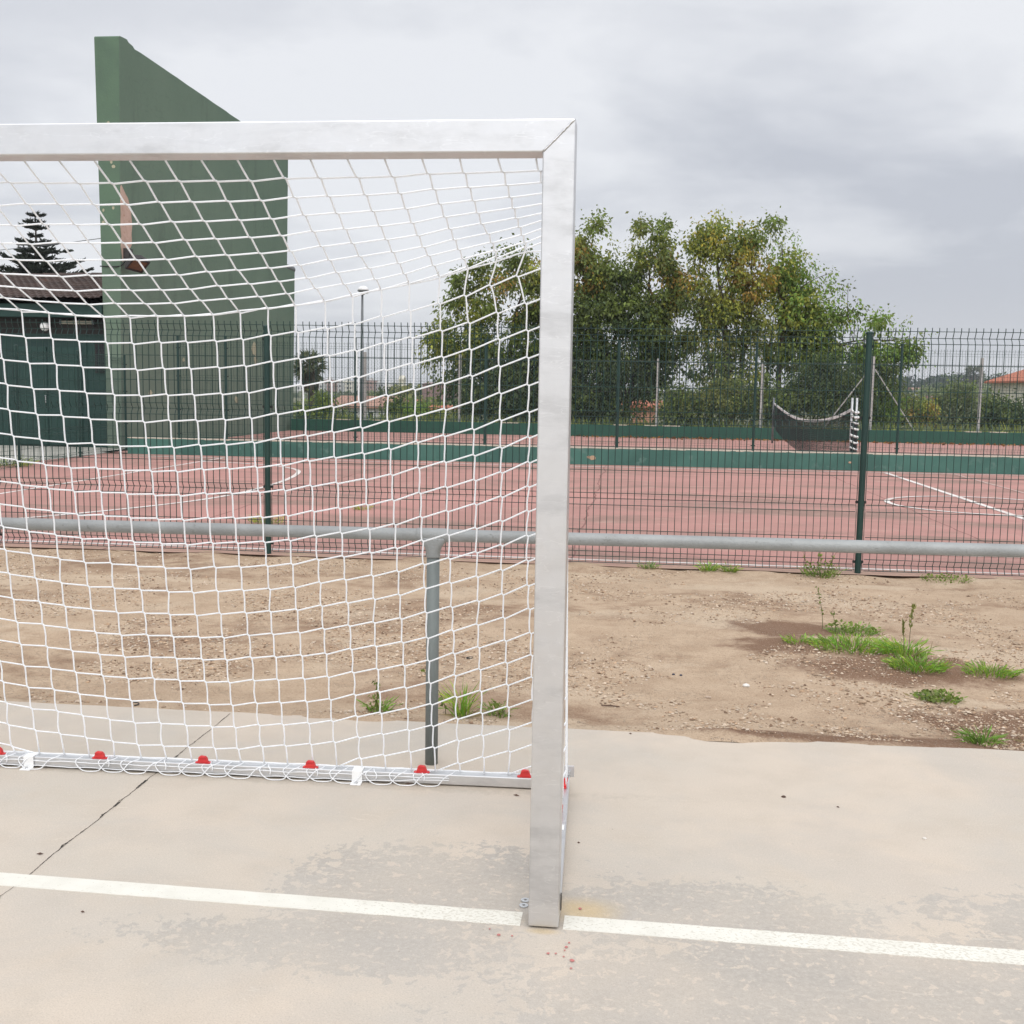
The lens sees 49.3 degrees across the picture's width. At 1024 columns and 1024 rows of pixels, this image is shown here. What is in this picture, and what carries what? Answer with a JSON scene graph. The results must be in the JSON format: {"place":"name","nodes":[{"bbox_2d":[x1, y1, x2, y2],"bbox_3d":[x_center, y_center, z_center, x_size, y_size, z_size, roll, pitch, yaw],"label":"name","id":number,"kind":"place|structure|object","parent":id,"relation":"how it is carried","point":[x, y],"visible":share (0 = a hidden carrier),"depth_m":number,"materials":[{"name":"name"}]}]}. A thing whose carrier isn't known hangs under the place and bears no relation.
{"place":"outdoors","nodes":[
{"label":"outdoors","id":0,"kind":"place"},
{"bbox_2d":[0,445,124,464],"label":"path","id":1,"kind":"structure","parent":0,"point":[99,449],"depth_m":22.75,"materials":[{"name":"grey concrete"}]},
{"bbox_2d":[41,387,902,460],"bbox_3d":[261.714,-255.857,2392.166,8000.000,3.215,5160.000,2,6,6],"label":"ground","id":2,"kind":"structure","parent":0,"point":[294,398],"depth_m":215.62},
{"bbox_2d":[0,211,93,273],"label":"araucaria","id":3,"kind":"object","parent":2,"relation":"on","point":[37,266],"visible":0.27,"depth_m":46.13,"materials":[{"name":"green plant"}]},
{"bbox_2d":[0,272,106,446],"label":"hut","id":4,"kind":"object","parent":2,"relation":"on","point":[84,283],"visible":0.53,"depth_m":24.56,"materials":[{"name":"green paint"}]},
{"bbox_2d":[40,323,50,330],"bbox_3d":[-10.144,-4.040,24.314,0.198,0.200,0.327,2,6,6],"label":"globe lamp","id":5,"kind":"object","parent":4,"relation":"attached to","point":[46,325],"visible":0.63,"depth_m":24.18,"materials":[{"name":"plastic"}]},
{"bbox_2d":[9,342,87,446],"bbox_3d":[-10.221,-2.595,24.613,1.770,2.280,0.097,2,6,6],"label":"door","id":6,"kind":"structure","parent":4,"relation":"in","point":[45,346],"depth_m":24.59,"materials":[{"name":"green paint"}]},
{"bbox_2d":[59,320,95,324],"bbox_3d":[-9.463,-4.129,24.307,0.777,0.100,0.105,2,6,6],"label":"tube light","id":7,"kind":"object","parent":4,"relation":"attached to","point":[89,322],"visible":0.79,"depth_m":24.27,"materials":[{"name":"grey paint"}]},
{"bbox_2d":[95,344,104,372],"bbox_3d":[-8.963,-3.357,24.411,0.330,0.640,0.063,2,6,6],"label":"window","id":8,"kind":"structure","parent":4,"relation":"in","point":[101,346],"depth_m":24.39,"materials":[{"name":"black glass"}]},
{"bbox_2d":[94,36,294,452],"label":"fronton wall","id":9,"kind":"structure","parent":2,"relation":"on","point":[133,85],"depth_m":27.09,"materials":[{"name":"paint"}]},
{"bbox_2d":[2,238,100,249],"bbox_3d":[-15.706,-6.381,27.610,15.567,0.244,0.074,4,7,26],"label":"overhead cable","id":10,"kind":"object","parent":9,"relation":"attached to","point":[51,244],"visible":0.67,"depth_m":24.98,"materials":[{"name":"grey paint"}]},
{"bbox_2d":[123,248,149,272],"bbox_3d":[-8.090,-5.375,23.833,0.553,0.514,0.450,4,7,23],"label":"floodlight","id":11,"kind":"object","parent":9,"relation":"attached to","point":[133,265],"visible":0.73,"depth_m":23.83,"materials":[{"name":"metal"}]},
{"bbox_2d":[294,348,327,408],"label":"palm tree","id":12,"kind":"object","parent":2,"relation":"on","point":[316,372],"visible":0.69,"depth_m":71.03,"materials":[{"name":"green plant"}]},
{"bbox_2d":[318,381,326,392],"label":"city block","id":13,"kind":"structure","parent":2,"relation":"on","point":[320,386],"depth_m":668.53,"materials":[{"name":"white concrete"}]},
{"bbox_2d":[295,389,359,418],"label":"shrub","id":14,"kind":"object","parent":2,"relation":"on","point":[328,400],"visible":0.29,"depth_m":44.60,"materials":[{"name":"green plant"}]},
{"bbox_2d":[324,377,338,393],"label":"city block","id":15,"kind":"structure","parent":2,"relation":"on","point":[328,387],"depth_m":675.82,"materials":[{"name":"concrete"}]},
{"bbox_2d":[337,380,344,393],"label":"city block","id":16,"kind":"structure","parent":2,"relation":"on","point":[340,386],"depth_m":683.52,"materials":[{"name":"white concrete"}]},
{"bbox_2d":[343,379,357,393],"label":"city block","id":17,"kind":"structure","parent":2,"relation":"on","point":[350,388],"depth_m":690.88,"materials":[{"name":"white concrete"}]},
{"bbox_2d":[293,389,412,397],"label":"woodland","id":18,"kind":"object","parent":2,"relation":"on","point":[301,396],"visible":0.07,"depth_m":420.45,"materials":[{"name":"green plant"}]},
{"bbox_2d":[358,286,368,419],"bbox_3d":[-5.126,-5.226,38.443,0.415,5.050,0.404,2,6,6],"label":"street lamp","id":19,"kind":"object","parent":2,"relation":"on","point":[362,288],"visible":0.6,"depth_m":38.35,"materials":[{"name":"grey metal"}]},
{"bbox_2d":[329,395,411,419],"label":"house","id":20,"kind":"structure","parent":2,"relation":"on","point":[344,398],"depth_m":80.19,"materials":[{"name":"tile"}]},
{"bbox_2d":[367,378,376,392],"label":"city block","id":21,"kind":"structure","parent":2,"relation":"on","point":[369,383],"depth_m":705.54,"materials":[{"name":"concrete"}]},
{"bbox_2d":[376,380,384,393],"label":"city block","id":22,"kind":"structure","parent":2,"relation":"on","point":[380,381],"depth_m":712.95,"materials":[{"name":"white concrete"}]},
{"bbox_2d":[293,393,496,420],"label":"woodland","id":23,"kind":"object","parent":2,"relation":"on","point":[379,394],"visible":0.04,"depth_m":128.06,"materials":[{"name":"green plant"}]},
{"bbox_2d":[398,375,405,385],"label":"tower","id":24,"kind":"structure","parent":2,"relation":"on","point":[402,380],"depth_m":263.05,"materials":[{"name":"white paint"}]},
{"bbox_2d":[378,395,455,420],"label":"shrub","id":25,"kind":"object","parent":2,"relation":"on","point":[397,408],"visible":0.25,"depth_m":46.29,"materials":[{"name":"green plant"}]},
{"bbox_2d":[369,382,488,402],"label":"woodland","id":26,"kind":"object","parent":2,"relation":"on","point":[390,389],"visible":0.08,"depth_m":207.77,"materials":[{"name":"green plant"}]},
{"bbox_2d":[422,382,457,405],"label":"house","id":27,"kind":"structure","parent":2,"relation":"on","point":[424,392],"depth_m":171.39,"materials":[{"name":"paint"}]},
{"bbox_2d":[430,405,457,419],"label":"house","id":28,"kind":"structure","parent":2,"relation":"on","point":[448,406],"depth_m":122.82,"materials":[{"name":"orange tile"}]},
{"bbox_2d":[415,233,583,422],"bbox_3d":[-0.446,-6.282,39.769,6.082,7.334,4.176,4,7,25],"label":"broadleaf tree","id":29,"kind":"object","parent":2,"relation":"on","point":[530,282],"visible":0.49,"depth_m":39.43,"materials":[{"name":"green plant"}]},
{"bbox_2d":[127,437,1023,474],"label":"wall","id":30,"kind":"structure","parent":2,"relation":"on","point":[407,450],"depth_m":21.43,"materials":[{"name":"teal paint"}]},
{"bbox_2d":[176,336,1023,454],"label":"wire fence","id":31,"kind":"object","parent":30,"relation":"on","point":[485,380],"visible":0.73,"depth_m":21.43,"materials":[{"name":"green metal"}]},
{"bbox_2d":[571,204,694,424],"bbox_3d":[3.780,-6.676,39.863,5.863,8.360,3.883,2,6,6],"label":"broadleaf tree","id":32,"kind":"object","parent":2,"relation":"on","point":[615,295],"visible":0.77,"depth_m":39.28,"materials":[{"name":"green plant"}]},
{"bbox_2d":[621,400,662,422],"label":"house","id":33,"kind":"structure","parent":2,"relation":"on","point":[652,413],"depth_m":61.36,"materials":[{"name":"beige concrete"}]},
{"bbox_2d":[291,419,1023,444],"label":"wall","id":34,"kind":"structure","parent":2,"relation":"on","point":[492,428],"depth_m":34.41,"materials":[{"name":"green paint"}]},
{"bbox_2d":[295,352,1023,431],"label":"chain link fence","id":35,"kind":"object","parent":2,"relation":"on","point":[458,393],"visible":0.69,"depth_m":34.37,"materials":[{"name":"metal"}]},
{"bbox_2d":[318,409,1023,432],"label":"tall grass","id":36,"kind":"structure","parent":2,"relation":"on","point":[645,421],"depth_m":37.90,"materials":[{"name":"green plant"}]},
{"bbox_2d":[494,385,906,413],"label":"woodland","id":37,"kind":"object","parent":2,"relation":"on","point":[714,411],"visible":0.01,"depth_m":252.50,"materials":[{"name":"green plant"}]},
{"bbox_2d":[651,370,775,427],"bbox_3d":[6.738,-3.429,37.255,4.212,2.640,2.568,2,6,6],"label":"shrub","id":38,"kind":"object","parent":2,"relation":"on","point":[730,407],"visible":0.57,"depth_m":36.99,"materials":[{"name":"green plant"}]},
{"bbox_2d":[667,208,791,426],"bbox_3d":[7.443,-6.373,38.412,4.186,7.973,2.934,2,6,6],"label":"broadleaf tree","id":39,"kind":"object","parent":2,"relation":"on","point":[725,310],"visible":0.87,"depth_m":38.04,"materials":[{"name":"green plant"}]},
{"bbox_2d":[731,345,892,427],"bbox_3d":[9.744,-3.880,37.266,5.464,3.348,3.062,2,6,6],"label":"shrub","id":40,"kind":"object","parent":2,"relation":"on","point":[823,382],"visible":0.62,"depth_m":36.61,"materials":[{"name":"green plant"}]},
{"bbox_2d":[748,206,938,421],"bbox_3d":[11.367,-6.353,38.296,6.433,8.115,3.233,2,6,6],"label":"broadleaf tree","id":41,"kind":"object","parent":2,"relation":"on","point":[797,309],"visible":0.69,"depth_m":38.27,"materials":[{"name":"green plant"}]},
{"bbox_2d":[840,379,910,428],"bbox_3d":[12.890,-3.638,39.630,2.550,2.518,2.048,2,6,6],"label":"shrub","id":42,"kind":"object","parent":2,"relation":"on","point":[888,407],"visible":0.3,"depth_m":39.30,"materials":[{"name":"green plant"}]},
{"bbox_2d":[879,388,946,430],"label":"shrub","id":43,"kind":"object","parent":2,"relation":"on","point":[930,408],"visible":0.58,"depth_m":43.93,"materials":[{"name":"green plant"}]},
{"bbox_2d":[858,393,990,428],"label":"woodland","id":44,"kind":"object","parent":2,"relation":"on","point":[931,401],"visible":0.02,"depth_m":140.10,"materials":[{"name":"green plant"}]},
{"bbox_2d":[895,381,991,400],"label":"woodland","id":45,"kind":"object","parent":2,"relation":"on","point":[933,387],"visible":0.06,"depth_m":284.86,"materials":[{"name":"green plant"}]},
{"bbox_2d":[904,376,985,430],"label":"shrub","id":46,"kind":"object","parent":2,"relation":"on","point":[960,412],"visible":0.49,"depth_m":44.66,"materials":[{"name":"green plant"}]},
{"bbox_2d":[891,371,1006,390],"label":"woodland","id":47,"kind":"object","parent":2,"relation":"on","point":[919,382],"visible":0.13,"depth_m":412.54,"materials":[{"name":"green plant"}]},
{"bbox_2d":[963,364,986,388],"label":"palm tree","id":48,"kind":"object","parent":2,"relation":"on","point":[977,369],"visible":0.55,"depth_m":410.02,"materials":[{"name":"green plant"}]},
{"bbox_2d":[964,386,1023,432],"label":"shrub","id":49,"kind":"object","parent":2,"relation":"on","point":[1019,408],"visible":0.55,"depth_m":43.54,"materials":[{"name":"green plant"}]},
{"bbox_2d":[984,370,1023,406],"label":"house","id":50,"kind":"structure","parent":2,"relation":"on","point":[1012,385],"depth_m":72.06,"materials":[{"name":"beige paint"}]},
{"bbox_2d":[0,701,1023,1023],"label":"concrete slab","id":51,"kind":"structure","parent":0,"point":[674,829],"depth_m":3.27,"materials":[{"name":"beige concrete"}]},
{"bbox_2d":[0,714,228,895],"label":"slab crack","id":52,"kind":"object","parent":51,"relation":"on","point":[116,804],"visible":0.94,"depth_m":3.77,"materials":[{"name":"black concrete"}]},
{"bbox_2d":[0,118,576,926],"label":"football goal","id":53,"kind":"object","parent":51,"relation":"on","point":[552,144],"visible":0.98,"depth_m":2.84,"materials":[{"name":"metal"}]},
{"bbox_2d":[0,158,567,804],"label":"goal net","id":54,"kind":"object","parent":53,"relation":"hanging from","point":[264,762],"visible":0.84,"depth_m":3.86,"materials":[{"name":"white fabric"}]},
{"bbox_2d":[0,517,1023,765],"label":"guard rail","id":55,"kind":"object","parent":51,"relation":"on","point":[686,541],"visible":0.86,"depth_m":4.13,"materials":[{"name":"grey metal"}]},
{"bbox_2d":[0,872,1023,964],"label":"goal line","id":56,"kind":"object","parent":51,"relation":"on","point":[801,940],"visible":1,"depth_m":3.00,"materials":[{"name":"paint"}]},
{"bbox_2d":[519,903,527,907],"bbox_3d":[0.033,1.087,3.085,0.025,0.003,0.025,2,6,6],"label":"washer","id":57,"kind":"object","parent":51,"relation":"on","point":[522,904],"visible":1,"depth_m":3.08,"materials":[{"name":"metal"}]},
{"bbox_2d":[521,898,528,901],"bbox_3d":[0.037,1.084,3.117,0.025,0.003,0.025,2,6,6],"label":"washer","id":58,"kind":"object","parent":51,"relation":"on","point":[524,899],"visible":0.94,"depth_m":3.11,"materials":[{"name":"metal"}]},
{"bbox_2d":[489,907,581,968],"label":"paint spots","id":59,"kind":"object","parent":51,"relation":"on","point":[571,960],"visible":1,"depth_m":2.83,"materials":[{"name":"paint"}]},
{"bbox_2d":[0,546,1023,750],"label":"dirt strip","id":60,"kind":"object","parent":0,"point":[703,657],"visible":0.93,"depth_m":6.37,"materials":[{"name":"brown soil"}]},
{"bbox_2d":[356,679,402,713],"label":"weed","id":61,"kind":"object","parent":60,"relation":"on","point":[383,708],"visible":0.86,"depth_m":4.98,"materials":[{"name":"green plant"}]},
{"bbox_2d":[421,669,486,717],"bbox_3d":[-0.241,0.800,4.914,0.326,0.216,0.288,2,6,6],"label":"weed","id":62,"kind":"object","parent":60,"relation":"on","point":[463,710],"visible":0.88,"depth_m":4.91,"materials":[{"name":"green plant"}]},
{"bbox_2d":[475,698,516,717],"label":"weed","id":63,"kind":"object","parent":60,"relation":"on","point":[495,705],"visible":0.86,"depth_m":4.95,"materials":[{"name":"green plant"}]},
{"bbox_2d":[637,560,661,568],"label":"weed","id":64,"kind":"object","parent":60,"relation":"on","point":[651,564],"visible":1,"depth_m":9.03,"materials":[{"name":"green plant"}]},
{"bbox_2d":[694,560,721,571],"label":"weed","id":65,"kind":"object","parent":60,"relation":"on","point":[706,568],"visible":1,"depth_m":8.96,"materials":[{"name":"green plant"}]},
{"bbox_2d":[715,562,742,572],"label":"weed","id":66,"kind":"object","parent":60,"relation":"on","point":[735,569],"visible":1,"depth_m":8.92,"materials":[{"name":"green plant"}]},
{"bbox_2d":[779,633,823,644],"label":"weed","id":67,"kind":"object","parent":60,"relation":"on","point":[793,640],"visible":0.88,"depth_m":6.43,"materials":[{"name":"green plant"}]},
{"bbox_2d":[800,535,848,578],"bbox_3d":[2.429,0.352,8.789,0.376,0.343,0.357,-3,7,-30],"label":"weed","id":68,"kind":"object","parent":60,"relation":"on","point":[827,574],"visible":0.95,"depth_m":8.79,"materials":[{"name":"green plant"}]},
{"bbox_2d":[798,632,903,655],"bbox_3d":[1.920,0.732,6.266,0.548,0.081,0.482,5,7,31],"label":"weed","id":69,"kind":"object","parent":60,"relation":"on","point":[858,645],"visible":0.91,"depth_m":6.26,"materials":[{"name":"green plant"}]},
{"bbox_2d":[815,586,886,636],"bbox_3d":[2.061,0.608,6.774,0.419,0.279,0.325,2,6,6],"label":"weed","id":70,"kind":"object","parent":60,"relation":"on","point":[853,629],"visible":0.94,"depth_m":6.78,"materials":[{"name":"green plant"}]},
{"bbox_2d":[857,699,866,702],"bbox_3d":[1.647,0.891,5.249,0.046,0.016,0.035,2,6,6],"label":"stone","id":71,"kind":"object","parent":60,"relation":"on","point":[861,701],"visible":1,"depth_m":5.24,"materials":[{"name":"beige stone"}]},
{"bbox_2d":[868,603,943,657],"bbox_3d":[2.164,0.641,6.120,0.402,0.306,0.349,6,8,41],"label":"weed","id":72,"kind":"object","parent":60,"relation":"on","point":[910,651],"visible":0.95,"depth_m":6.12,"materials":[{"name":"green plant"}]},
{"bbox_2d":[881,653,955,674],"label":"weed","id":73,"kind":"object","parent":60,"relation":"on","point":[931,668],"visible":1,"depth_m":5.86,"materials":[{"name":"green plant"}]},
{"bbox_2d":[904,687,967,704],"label":"weed","id":74,"kind":"object","parent":60,"relation":"on","point":[927,694],"visible":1,"depth_m":5.34,"materials":[{"name":"green plant"}]},
{"bbox_2d":[919,572,976,583],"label":"weed","id":75,"kind":"object","parent":60,"relation":"on","point":[945,578],"visible":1,"depth_m":8.72,"materials":[{"name":"green plant"}]},
{"bbox_2d":[949,724,1009,745],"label":"weed","id":76,"kind":"object","parent":60,"relation":"on","point":[979,740],"visible":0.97,"depth_m":4.68,"materials":[{"name":"green plant"}]},
{"bbox_2d":[956,659,1023,678],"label":"weed","id":77,"kind":"object","parent":60,"relation":"on","point":[1003,671],"visible":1,"depth_m":5.84,"materials":[{"name":"green plant"}]},
{"bbox_2d":[0,453,1023,579],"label":"red court","id":78,"kind":"object","parent":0,"point":[788,528],"visible":0.73,"depth_m":13.57,"materials":[{"name":"red concrete"}]},
{"bbox_2d":[0,457,37,467],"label":"weed","id":79,"kind":"object","parent":78,"relation":"on","point":[24,464],"visible":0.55,"depth_m":18.61,"materials":[{"name":"green plant"}]},
{"bbox_2d":[0,345,127,468],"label":"wire fence","id":80,"kind":"object","parent":78,"relation":"on","point":[108,399],"visible":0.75,"depth_m":20.27,"materials":[{"name":"green metal"}]},
{"bbox_2d":[0,458,220,493],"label":"goal line","id":81,"kind":"object","parent":78,"relation":"on","point":[93,478],"visible":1,"depth_m":16.17,"materials":[{"name":"white paint"}]},
{"bbox_2d":[22,461,300,517],"bbox_3d":[-4.875,-0.369,15.560,2.859,0.001,9.853,2,6,6],"label":"area arc","id":82,"kind":"object","parent":78,"relation":"on","point":[298,472],"visible":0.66,"depth_m":13.90,"materials":[{"name":"white paint"}]},
{"bbox_2d":[248,514,286,523],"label":"weed","id":83,"kind":"object","parent":78,"relation":"on","point":[254,521],"visible":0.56,"depth_m":11.54,"materials":[{"name":"green plant"}]},
{"bbox_2d":[351,505,373,509],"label":"weed","id":84,"kind":"object","parent":78,"relation":"on","point":[360,507],"visible":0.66,"depth_m":12.94,"materials":[{"name":"green plant"}]},
{"bbox_2d":[0,318,1023,575],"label":"wire fence","id":85,"kind":"object","parent":78,"relation":"on","point":[864,420],"visible":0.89,"depth_m":9.12,"materials":[{"name":"green metal"}]},
{"bbox_2d":[2,540,1023,573],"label":"touch line","id":86,"kind":"object","parent":78,"relation":"on","point":[523,557],"visible":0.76,"depth_m":9.46,"materials":[{"name":"white paint"}]},
{"bbox_2d":[164,456,986,474],"bbox_3d":[3.456,-0.817,20.891,21.609,0.001,0.287,1,6,5],"label":"touch line","id":87,"kind":"object","parent":78,"relation":"on","point":[596,466],"visible":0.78,"depth_m":20.89,"materials":[{"name":"white paint"}]},
{"bbox_2d":[885,496,1022,515],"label":"circle","id":88,"kind":"object","parent":78,"relation":"on","point":[889,502],"visible":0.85,"depth_m":14.74,"materials":[{"name":"white paint"}]},
{"bbox_2d":[886,473,1023,519],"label":"halfway line","id":89,"kind":"object","parent":78,"relation":"on","point":[1005,512],"visible":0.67,"depth_m":15.59,"materials":[{"name":"white paint"}]},
{"bbox_2d":[909,554,1019,557],"bbox_3d":[6.058,0.449,9.777,16.000,0.001,0.050,2,6,6],"label":"faded touch line","id":90,"kind":"object","parent":78,"relation":"on","point":[978,556],"visible":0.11,"depth_m":9.96,"materials":[{"name":"white paint"}]},
{"bbox_2d":[955,474,1023,492],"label":"faded service line","id":91,"kind":"object","parent":78,"relation":"on","point":[992,484],"visible":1,"depth_m":18.17,"materials":[{"name":"white paint"}]},
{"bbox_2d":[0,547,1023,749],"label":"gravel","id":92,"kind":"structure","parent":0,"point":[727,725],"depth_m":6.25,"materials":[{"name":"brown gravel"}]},
{"bbox_2d":[0,0,1023,392],"label":"sky","id":93,"kind":"structure","parent":0,"point":[889,134],"materials":[{"name":"grey"}]},
{"bbox_2d":[103,430,1023,455],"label":"second court","id":94,"kind":"object","parent":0,"point":[634,442],"visible":0.3,"depth_m":31.11,"materials":[{"name":"concrete"}]},
{"bbox_2d":[578,434,1023,446],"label":"leaf litter","id":95,"kind":"object","parent":94,"relation":"on","point":[943,443],"visible":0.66,"depth_m":33.61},
{"bbox_2d":[771,398,859,452],"bbox_3d":[7.004,-2.088,26.782,0.222,1.360,10.356,1,6,4],"label":"court net","id":96,"kind":"object","parent":94,"relation":"on","point":[780,411],"visible":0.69,"depth_m":24.87,"materials":[{"name":"fabric"}]}
]}

